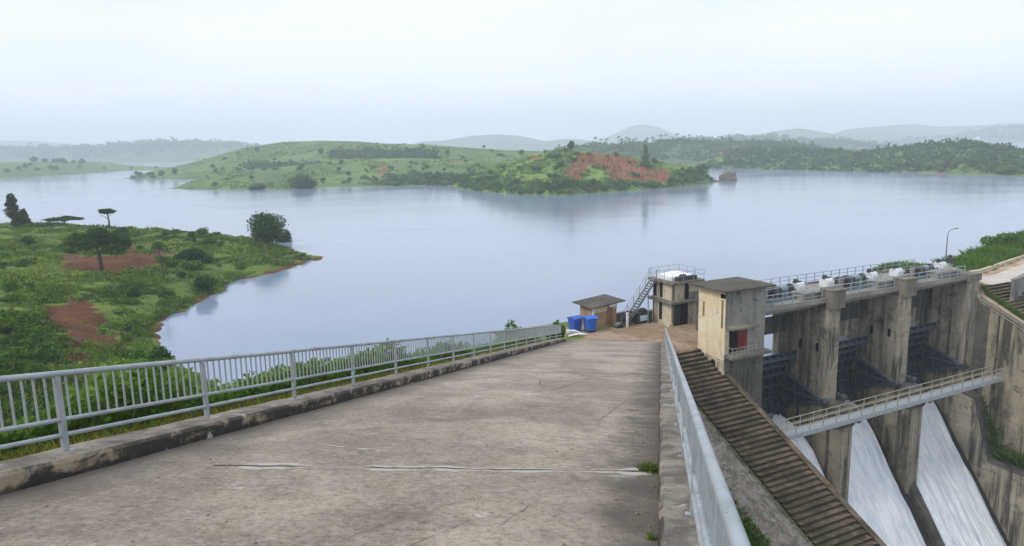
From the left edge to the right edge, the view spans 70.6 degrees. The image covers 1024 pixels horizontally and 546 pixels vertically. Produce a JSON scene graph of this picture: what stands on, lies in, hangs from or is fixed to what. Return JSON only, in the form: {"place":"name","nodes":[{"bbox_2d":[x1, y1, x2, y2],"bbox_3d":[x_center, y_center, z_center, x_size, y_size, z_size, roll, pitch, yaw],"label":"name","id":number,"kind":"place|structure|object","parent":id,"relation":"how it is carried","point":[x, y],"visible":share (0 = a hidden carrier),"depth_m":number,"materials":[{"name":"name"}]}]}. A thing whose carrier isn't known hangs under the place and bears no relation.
{"place":"outdoors","nodes":[
{"label":"outdoors","id":0,"kind":"place"},
{"bbox_2d":[0,141,79,146],"bbox_3d":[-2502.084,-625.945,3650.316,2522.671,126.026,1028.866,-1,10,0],"label":"mountain","id":1,"kind":"structure","parent":0,"point":[23,143],"depth_m":3511.08,"materials":[{"name":"grey"}]},
{"bbox_2d":[0,161,170,177],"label":"hill","id":2,"kind":"structure","parent":0,"point":[68,168],"depth_m":849.40,"materials":[{"name":"green plant"}]},
{"bbox_2d":[0,143,245,162],"bbox_3d":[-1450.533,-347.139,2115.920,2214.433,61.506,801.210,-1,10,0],"label":"mountain","id":3,"kind":"structure","parent":0,"point":[154,155],"depth_m":1909.45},
{"bbox_2d":[0,136,265,159],"bbox_3d":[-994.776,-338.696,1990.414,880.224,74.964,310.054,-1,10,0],"label":"woodland","id":4,"kind":"object","parent":3,"relation":"on","point":[42,151],"visible":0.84,"depth_m":1997.89,"materials":[{"name":"green plant"}]},
{"bbox_2d":[0,339,545,460],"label":"grass","id":5,"kind":"structure","parent":0,"point":[96,434],"depth_m":15.87,"materials":[{"name":"green plant"}]},
{"bbox_2d":[0,223,547,435],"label":"hillside","id":6,"kind":"structure","parent":0,"point":[93,313],"depth_m":97.76,"materials":[{"name":"green plant"}]},
{"bbox_2d":[0,315,18,330],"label":"bush","id":7,"kind":"object","parent":6,"relation":"on","point":[6,321],"visible":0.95,"depth_m":68.03,"materials":[{"name":"green plant"}]},
{"bbox_2d":[0,279,19,291],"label":"bush","id":8,"kind":"object","parent":6,"relation":"on","point":[6,286],"visible":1,"depth_m":89.49,"materials":[{"name":"green plant"}]},
{"bbox_2d":[2,292,26,302],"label":"bush","id":9,"kind":"object","parent":6,"relation":"on","point":[14,297],"visible":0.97,"depth_m":85.08,"materials":[{"name":"green plant"}]},
{"bbox_2d":[0,345,29,365],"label":"bush","id":10,"kind":"object","parent":6,"relation":"on","point":[6,354],"visible":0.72,"depth_m":63.31,"materials":[{"name":"green plant"}]},
{"bbox_2d":[2,192,28,225],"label":"pine tree","id":11,"kind":"object","parent":6,"relation":"on","point":[15,215],"visible":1,"depth_m":165.11,"materials":[{"name":"green plant"}]},
{"bbox_2d":[11,258,33,267],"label":"bush","id":12,"kind":"object","parent":6,"relation":"on","point":[18,263],"visible":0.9,"depth_m":110.46,"materials":[{"name":"green plant"}]},
{"bbox_2d":[20,235,34,243],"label":"bush","id":13,"kind":"object","parent":6,"relation":"on","point":[25,239],"visible":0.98,"depth_m":137.30,"materials":[{"name":"green plant"}]},
{"bbox_2d":[23,341,61,361],"bbox_3d":[-42.250,7.362,65.344,2.704,1.916,3.501,-3,10,-8],"label":"bush","id":14,"kind":"object","parent":6,"relation":"on","point":[43,353],"visible":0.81,"depth_m":64.98,"materials":[{"name":"green plant"}]},
{"bbox_2d":[40,215,84,221],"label":"spreading tree","id":15,"kind":"object","parent":6,"relation":"on","point":[65,218],"visible":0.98,"depth_m":173.56,"materials":[{"name":"green plant"}]},
{"bbox_2d":[61,227,132,270],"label":"spreading tree","id":16,"kind":"object","parent":6,"relation":"on","point":[111,243],"visible":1,"depth_m":109.93,"materials":[{"name":"green plant"}]},
{"bbox_2d":[97,208,116,226],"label":"umbrella tree","id":17,"kind":"object","parent":6,"relation":"on","point":[106,211],"visible":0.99,"depth_m":168.70,"materials":[{"name":"green plant"}]},
{"bbox_2d":[114,348,146,359],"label":"bush","id":18,"kind":"object","parent":6,"relation":"on","point":[140,352],"visible":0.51,"depth_m":70.68,"materials":[{"name":"green plant"}]},
{"bbox_2d":[123,297,140,304],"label":"bush","id":19,"kind":"object","parent":6,"relation":"on","point":[133,301],"visible":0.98,"depth_m":93.54,"materials":[{"name":"green plant"}]},
{"bbox_2d":[126,287,141,297],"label":"bush","id":20,"kind":"object","parent":6,"relation":"on","point":[136,292],"visible":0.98,"depth_m":96.91,"materials":[{"name":"green plant"}]},
{"bbox_2d":[127,328,144,336],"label":"bush","id":21,"kind":"object","parent":6,"relation":"on","point":[137,332],"visible":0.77,"depth_m":79.75,"materials":[{"name":"green plant"}]},
{"bbox_2d":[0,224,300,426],"bbox_3d":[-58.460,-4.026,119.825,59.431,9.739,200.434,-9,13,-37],"label":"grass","id":22,"kind":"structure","parent":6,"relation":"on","point":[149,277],"depth_m":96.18,"materials":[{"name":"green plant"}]},
{"bbox_2d":[148,241,168,278],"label":"palm tree","id":23,"kind":"object","parent":6,"relation":"on","point":[154,246],"visible":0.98,"depth_m":109.35,"materials":[{"name":"green plant"}]},
{"bbox_2d":[147,345,175,372],"bbox_3d":[-30.257,7.566,62.230,2.478,2.592,2.812,-1,10,0],"label":"bush","id":24,"kind":"object","parent":6,"relation":"on","point":[159,352],"visible":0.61,"depth_m":62.18,"materials":[{"name":"green plant"}]},
{"bbox_2d":[173,247,210,261],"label":"bush","id":25,"kind":"object","parent":6,"relation":"on","point":[193,253],"visible":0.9,"depth_m":124.76,"materials":[{"name":"green plant"}]},
{"bbox_2d":[182,259,204,271],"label":"bush","id":26,"kind":"object","parent":6,"relation":"on","point":[196,265],"visible":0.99,"depth_m":119.18,"materials":[{"name":"green plant"}]},
{"bbox_2d":[193,273,216,291],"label":"bush","id":27,"kind":"object","parent":6,"relation":"on","point":[205,281],"visible":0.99,"depth_m":105.90,"materials":[{"name":"green plant"}]},
{"bbox_2d":[0,221,424,426],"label":"scrub","id":28,"kind":"object","parent":6,"relation":"on","point":[220,280],"visible":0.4,"depth_m":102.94,"materials":[{"name":"green plant"}]},
{"bbox_2d":[246,210,288,243],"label":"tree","id":29,"kind":"object","parent":6,"relation":"on","point":[268,226],"visible":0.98,"depth_m":151.22,"materials":[{"name":"green plant"}]},
{"bbox_2d":[0,330,540,455],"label":"weeds","id":30,"kind":"object","parent":6,"relation":"on","point":[31,433],"visible":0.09,"depth_m":16.10,"materials":[{"name":"green plant"}]},
{"bbox_2d":[275,228,291,242],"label":"bush","id":31,"kind":"object","parent":6,"relation":"on","point":[285,237],"visible":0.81,"depth_m":166.42,"materials":[{"name":"green plant"}]},
{"bbox_2d":[494,320,533,342],"bbox_3d":[0.112,5.380,59.637,3.424,3.158,2.757,-1,10,0],"label":"bush","id":32,"kind":"object","parent":6,"relation":"on","point":[512,325],"visible":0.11,"depth_m":59.48,"materials":[{"name":"green plant"}]},
{"bbox_2d":[545,320,565,339],"bbox_3d":[3.751,5.061,61.922,1.863,2.283,1.764,-1,10,0],"label":"bush","id":33,"kind":"object","parent":6,"relation":"on","point":[563,331],"visible":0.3,"depth_m":61.46,"materials":[{"name":"green plant"}]},
{"bbox_2d":[0,339,659,545],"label":"road","id":34,"kind":"structure","parent":0,"point":[398,475],"depth_m":10.09,"materials":[{"name":"concrete"}]},
{"bbox_2d":[0,338,565,494],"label":"kerb","id":35,"kind":"structure","parent":34,"relation":"on","point":[28,471],"depth_m":12.15,"materials":[{"name":"concrete"}]},
{"bbox_2d":[0,324,560,450],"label":"metal railing","id":36,"kind":"object","parent":35,"relation":"on","point":[61,419],"visible":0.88,"depth_m":13.10,"materials":[{"name":"metal"}]},
{"bbox_2d":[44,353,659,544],"bbox_3d":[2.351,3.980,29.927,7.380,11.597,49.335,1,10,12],"label":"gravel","id":37,"kind":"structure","parent":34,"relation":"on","point":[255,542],"depth_m":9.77,"materials":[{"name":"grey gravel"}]},
{"bbox_2d":[635,459,658,473],"bbox_3d":[2.081,2.898,10.806,0.474,0.150,0.498,6,12,34],"label":"grass tuft","id":38,"kind":"object","parent":34,"relation":"on","point":[649,467],"visible":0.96,"depth_m":10.79,"materials":[{"name":"green plant"}]},
{"bbox_2d":[657,340,698,545],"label":"kerb","id":39,"kind":"structure","parent":34,"relation":"on","point":[676,526],"depth_m":9.22,"materials":[{"name":"concrete"}]},
{"bbox_2d":[664,327,750,545],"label":"metal railing","id":40,"kind":"object","parent":39,"relation":"on","point":[713,512],"visible":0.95,"depth_m":6.02,"materials":[{"name":"metal"}]},
{"bbox_2d":[125,141,546,178],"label":"hill","id":41,"kind":"structure","parent":0,"point":[191,170],"depth_m":635.80,"materials":[{"name":"green plant"}]},
{"bbox_2d":[176,141,531,174],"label":"scrub","id":42,"kind":"object","parent":41,"relation":"on","point":[269,155],"visible":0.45,"depth_m":656.17,"materials":[{"name":"green plant"}]},
{"bbox_2d":[322,145,443,159],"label":"woodland","id":43,"kind":"object","parent":41,"relation":"on","point":[422,152],"visible":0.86,"depth_m":610.79,"materials":[{"name":"green plant"}]},
{"bbox_2d":[168,158,513,189],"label":"hill","id":44,"kind":"structure","parent":0,"point":[355,169],"depth_m":458.78,"materials":[{"name":"green plant"}]},
{"bbox_2d":[248,183,265,189],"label":"tree","id":45,"kind":"object","parent":44,"relation":"on","point":[256,186],"visible":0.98,"depth_m":399.89,"materials":[{"name":"green plant"}]},
{"bbox_2d":[238,159,323,168],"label":"woodland","id":46,"kind":"object","parent":44,"relation":"on","point":[264,163],"visible":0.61,"depth_m":595.64,"materials":[{"name":"green plant"}]},
{"bbox_2d":[289,173,317,188],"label":"tree","id":47,"kind":"object","parent":44,"relation":"on","point":[299,180],"visible":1,"depth_m":399.30,"materials":[{"name":"green plant"}]},
{"bbox_2d":[181,157,516,188],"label":"scrub","id":48,"kind":"object","parent":44,"relation":"on","point":[322,172],"visible":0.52,"depth_m":464.06,"materials":[{"name":"green plant"}]},
{"bbox_2d":[380,170,477,185],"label":"woodland","id":49,"kind":"object","parent":44,"relation":"on","point":[422,179],"visible":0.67,"depth_m":414.48,"materials":[{"name":"green plant"}]},
{"bbox_2d":[0,143,1023,386],"bbox_3d":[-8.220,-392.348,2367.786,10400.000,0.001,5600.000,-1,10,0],"label":"water","id":50,"kind":"structure","parent":0,"point":[400,262],"depth_m":160.43,"materials":[{"name":"liquid"}]},
{"bbox_2d":[719,171,736,180],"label":"rock","id":51,"kind":"object","parent":50,"relation":"in","point":[728,176],"visible":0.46,"depth_m":385.81,"materials":[{"name":"grey stone"}]},
{"bbox_2d":[0,0,1023,145],"label":"sky","id":52,"kind":"structure","parent":0,"point":[262,72],"materials":[{"name":"white"}]},
{"bbox_2d":[414,134,613,150],"bbox_3d":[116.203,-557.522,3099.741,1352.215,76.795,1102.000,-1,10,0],"label":"mountain","id":53,"kind":"structure","parent":0,"point":[505,142],"depth_m":2861.67,"materials":[{"name":"grey"}]},
{"bbox_2d":[452,149,713,194],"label":"island","id":54,"kind":"structure","parent":0,"point":[619,161],"depth_m":340.22,"materials":[{"name":"green plant"}]},
{"bbox_2d":[545,176,565,190],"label":"tree","id":55,"kind":"object","parent":54,"relation":"on","point":[557,181],"visible":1,"depth_m":305.91,"materials":[{"name":"green plant"}]},
{"bbox_2d":[456,149,712,193],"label":"scrub","id":56,"kind":"object","parent":54,"relation":"on","point":[566,158],"visible":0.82,"depth_m":335.72,"materials":[{"name":"green plant"}]},
{"bbox_2d":[641,144,652,168],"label":"tree","id":57,"kind":"object","parent":54,"relation":"on","point":[645,162],"visible":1,"depth_m":358.16,"materials":[{"name":"green plant"}]},
{"bbox_2d":[694,162,712,174],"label":"tree","id":58,"kind":"object","parent":54,"relation":"on","point":[704,167],"visible":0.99,"depth_m":366.03,"materials":[{"name":"green plant"}]},
{"bbox_2d":[493,309,697,352],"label":"dirt yard","id":59,"kind":"structure","parent":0,"point":[683,337],"depth_m":68.27,"materials":[{"name":"brown soil"}]},
{"bbox_2d":[567,315,583,331],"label":"waste bin","id":60,"kind":"object","parent":59,"relation":"on","point":[575,322],"visible":0.88,"depth_m":69.14,"materials":[{"name":"blue plastic"}]},
{"bbox_2d":[566,330,585,336],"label":"scrap pile","id":61,"kind":"object","parent":59,"relation":"on","point":[575,332],"visible":0.95,"depth_m":68.00,"materials":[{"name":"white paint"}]},
{"bbox_2d":[583,315,597,332],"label":"waste bin","id":62,"kind":"object","parent":59,"relation":"on","point":[590,322],"visible":1,"depth_m":69.06,"materials":[{"name":"blue plastic"}]},
{"bbox_2d":[572,294,625,327],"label":"hut","id":63,"kind":"object","parent":59,"relation":"on","point":[603,308],"visible":0.84,"depth_m":71.22,"materials":[{"name":"brown paint"}]},
{"bbox_2d":[607,307,612,324],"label":"door","id":64,"kind":"structure","parent":63,"relation":"in","point":[609,310],"depth_m":71.26,"materials":[{"name":"brown wood"}]},
{"bbox_2d":[616,310,637,322],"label":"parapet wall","id":65,"kind":"structure","parent":59,"relation":"on","point":[618,316],"depth_m":72.68,"materials":[{"name":"concrete"}]},
{"bbox_2d":[633,307,651,323],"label":"generator","id":66,"kind":"object","parent":59,"relation":"on","point":[641,315],"visible":0.89,"depth_m":72.25,"materials":[{"name":"black metal"}]},
{"bbox_2d":[621,264,704,326],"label":"control tower","id":67,"kind":"structure","parent":59,"relation":"on","point":[674,296],"depth_m":71.53,"materials":[{"name":"paint"}]},
{"bbox_2d":[674,305,680,325],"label":"door","id":68,"kind":"structure","parent":67,"relation":"in","point":[677,308],"depth_m":71.05,"materials":[{"name":"metal"}]},
{"bbox_2d":[674,303,687,324],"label":"doorway","id":69,"kind":"structure","parent":67,"relation":"in","point":[684,307],"depth_m":71.46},
{"bbox_2d":[597,124,681,143],"bbox_3d":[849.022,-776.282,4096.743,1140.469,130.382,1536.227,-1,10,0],"label":"mountain","id":70,"kind":"structure","parent":0,"point":[641,132],"depth_m":3797.53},
{"bbox_2d":[579,142,867,164],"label":"hill","id":71,"kind":"structure","parent":0,"point":[680,161],"depth_m":788.11,"materials":[{"name":"green plant"}]},
{"bbox_2d":[544,136,824,160],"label":"woodland","id":72,"kind":"object","parent":71,"relation":"on","point":[654,151],"visible":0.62,"depth_m":832.63,"materials":[{"name":"green plant"}]},
{"bbox_2d":[696,404,813,545],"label":"paved apron","id":73,"kind":"object","parent":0,"point":[778,527],"visible":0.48,"depth_m":50.33,"materials":[{"name":"concrete"}]},
{"bbox_2d":[695,401,814,545],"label":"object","id":74,"kind":"structure","parent":73,"relation":"on","point":[707,418],"depth_m":52.17,"materials":[{"name":"plant"}]},
{"bbox_2d":[772,414,824,476],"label":"spillway water","id":75,"kind":"structure","parent":0,"point":[803,446],"depth_m":67.70,"materials":[{"name":"white liquid"}]},
{"bbox_2d":[707,137,891,148],"bbox_3d":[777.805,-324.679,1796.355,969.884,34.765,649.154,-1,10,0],"label":"hill","id":76,"kind":"structure","parent":0,"point":[849,146],"depth_m":1617.30,"materials":[{"name":"green plant"}]},
{"bbox_2d":[675,132,900,148],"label":"woodland","id":77,"kind":"object","parent":76,"relation":"on","point":[825,141],"visible":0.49,"depth_m":1605.84,"materials":[{"name":"green plant"}]},
{"bbox_2d":[748,128,890,143],"bbox_3d":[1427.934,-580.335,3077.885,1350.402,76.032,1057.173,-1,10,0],"label":"mountain","id":78,"kind":"structure","parent":0,"point":[800,132],"depth_m":2814.48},
{"bbox_2d":[696,146,1023,176],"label":"hill","id":79,"kind":"structure","parent":0,"point":[971,171],"depth_m":485.27,"materials":[{"name":"green plant"}]},
{"bbox_2d":[704,137,1023,174],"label":"woodland","id":80,"kind":"object","parent":79,"relation":"on","point":[1005,151],"visible":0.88,"depth_m":508.79,"materials":[{"name":"green plant"}]},
{"bbox_2d":[844,400,925,545],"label":"spillway water","id":81,"kind":"structure","parent":0,"point":[878,504],"depth_m":69.64,"materials":[{"name":"white liquid"}]},
{"bbox_2d":[834,123,1023,140],"bbox_3d":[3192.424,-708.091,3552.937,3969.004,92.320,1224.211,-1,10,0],"label":"mountain","id":82,"kind":"structure","parent":0,"point":[894,132],"depth_m":3304.88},
{"bbox_2d":[876,257,1023,329],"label":"hillside","id":83,"kind":"structure","parent":0,"point":[1011,265],"depth_m":76.97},
{"bbox_2d":[872,229,1023,270],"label":"grass","id":84,"kind":"structure","parent":83,"relation":"on","point":[979,257],"depth_m":91.70,"materials":[{"name":"green plant"}]},
{"bbox_2d":[970,297,1023,454],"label":"retaining wall","id":85,"kind":"structure","parent":83,"relation":"on","point":[998,341],"depth_m":74.52,"materials":[{"name":"concrete"}]},
{"bbox_2d":[971,254,1023,273],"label":"roadside wall","id":86,"kind":"structure","parent":83,"relation":"on","point":[993,267],"depth_m":86.88,"materials":[{"name":"paint"}]},
{"bbox_2d":[979,232,1020,244],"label":"bush","id":87,"kind":"object","parent":83,"relation":"on","point":[999,237],"visible":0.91,"depth_m":100.51,"materials":[{"name":"green plant"}]},
{"bbox_2d":[981,284,1023,319],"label":"grass","id":88,"kind":"structure","parent":83,"relation":"on","point":[1000,302],"depth_m":74.66,"materials":[{"name":"green plant"}]},
{"bbox_2d":[985,281,1023,314],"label":"concrete stairs","id":89,"kind":"structure","parent":83,"relation":"on","point":[1001,289],"depth_m":76.32,"materials":[{"name":"grey concrete"}]},
{"bbox_2d":[1009,273,1023,301],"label":"parapet wall","id":90,"kind":"structure","parent":83,"relation":"on","point":[1017,287],"depth_m":75.69,"materials":[{"name":"grey paint"}]},
{"bbox_2d":[886,128,1023,144],"bbox_3d":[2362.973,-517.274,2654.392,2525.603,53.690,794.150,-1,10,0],"label":"mountain","id":91,"kind":"structure","parent":0,"point":[1005,140],"depth_m":2353.73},
{"bbox_2d":[883,124,1023,144],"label":"woodland","id":92,"kind":"object","parent":91,"relation":"on","point":[996,130],"visible":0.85,"depth_m":2463.42,"materials":[{"name":"green plant"}]},
{"bbox_2d":[966,391,1023,468],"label":"grass","id":93,"kind":"structure","parent":0,"point":[998,451],"depth_m":74.85,"materials":[{"name":"green plant"}]},
{"bbox_2d":[979,264,1023,284],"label":"road","id":94,"kind":"structure","parent":0,"point":[1004,276],"depth_m":81.92,"materials":[{"name":"grey concrete"}]},
{"label":"riverbed","id":95,"kind":"structure","parent":0,"visible":0},
{"bbox_2d":[676,348,886,545],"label":"concrete stairs","id":96,"kind":"structure","parent":95,"relation":"on","point":[815,504],"depth_m":53.67,"materials":[{"name":"concrete"}]},
{"bbox_2d":[696,267,1023,545],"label":"spillway dam","id":97,"kind":"structure","parent":95,"relation":"on","point":[811,331],"depth_m":71.79,"materials":[{"name":"concrete"}]},
{"bbox_2d":[688,277,776,374],"bbox_3d":[18.990,4.837,62.433,5.720,8.380,4.900,-6,11,-27],"label":"gatehouse","id":98,"kind":"object","parent":97,"relation":"on","point":[731,320],"visible":0.94,"depth_m":60.96,"materials":[{"name":"beige paint"}]},
{"bbox_2d":[729,331,737,352],"bbox_3d":[18.961,5.601,61.001,2.000,1.930,0.306,-6,11,-27],"label":"doorway","id":99,"kind":"structure","parent":98,"relation":"in","point":[733,336],"depth_m":60.62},
{"bbox_2d":[737,329,746,350],"bbox_3d":[19.436,5.599,61.040,1.040,1.860,0.059,-6,11,-27],"label":"door","id":100,"kind":"structure","parent":98,"relation":"in","point":[742,334],"depth_m":61.00,"materials":[{"name":"red paint"}]},
{"bbox_2d":[766,279,807,303],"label":"gate hoist","id":101,"kind":"object","parent":97,"relation":"on","point":[796,284],"visible":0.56,"depth_m":65.69,"materials":[{"name":"paint"}]},
{"bbox_2d":[761,350,828,420],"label":"sluice gate","id":102,"kind":"structure","parent":97,"relation":"attached to","point":[797,392],"depth_m":69.72,"materials":[{"name":"metal"}]},
{"bbox_2d":[757,259,914,285],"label":"deck railing","id":103,"kind":"object","parent":97,"relation":"on","point":[885,266],"visible":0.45,"depth_m":74.37,"materials":[{"name":"metal"}]},
{"bbox_2d":[819,268,880,290],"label":"gate hoist","id":104,"kind":"object","parent":97,"relation":"on","point":[826,280],"visible":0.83,"depth_m":69.67,"materials":[{"name":"paint"}]},
{"bbox_2d":[766,266,965,305],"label":"deck railing","id":105,"kind":"object","parent":97,"relation":"on","point":[822,291],"visible":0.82,"depth_m":67.92,"materials":[{"name":"metal"}]},
{"bbox_2d":[836,336,900,403],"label":"sluice gate","id":106,"kind":"structure","parent":97,"relation":"attached to","point":[867,375],"depth_m":74.16,"materials":[{"name":"metal"}]},
{"bbox_2d":[774,365,1002,439],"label":"catwalk","id":107,"kind":"object","parent":97,"relation":"attached to","point":[839,420],"visible":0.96,"depth_m":66.83,"materials":[{"name":"metal"}]},
{"bbox_2d":[889,259,949,279],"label":"gate hoist","id":108,"kind":"object","parent":97,"relation":"on","point":[895,270],"visible":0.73,"depth_m":74.28,"materials":[{"name":"paint"}]},
{"bbox_2d":[906,322,968,385],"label":"sluice gate","id":109,"kind":"structure","parent":97,"relation":"attached to","point":[934,358],"depth_m":78.93,"materials":[{"name":"metal"}]},
{"bbox_2d":[945,255,953,267],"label":"control pedestal","id":110,"kind":"object","parent":97,"relation":"on","point":[949,260],"visible":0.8,"depth_m":78.55,"materials":[{"name":"paint"}]},
{"bbox_2d":[914,383,1006,545],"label":"spillway water","id":111,"kind":"structure","parent":97,"relation":"on","point":[953,499],"depth_m":73.68,"materials":[{"name":"white liquid"}]},
{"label":"hillside","id":112,"kind":"structure","parent":0,"visible":0},
{"bbox_2d":[725,476,773,545],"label":"grass","id":113,"kind":"structure","parent":112,"relation":"on","point":[750,529],"depth_m":47.87,"materials":[{"name":"green plant"}]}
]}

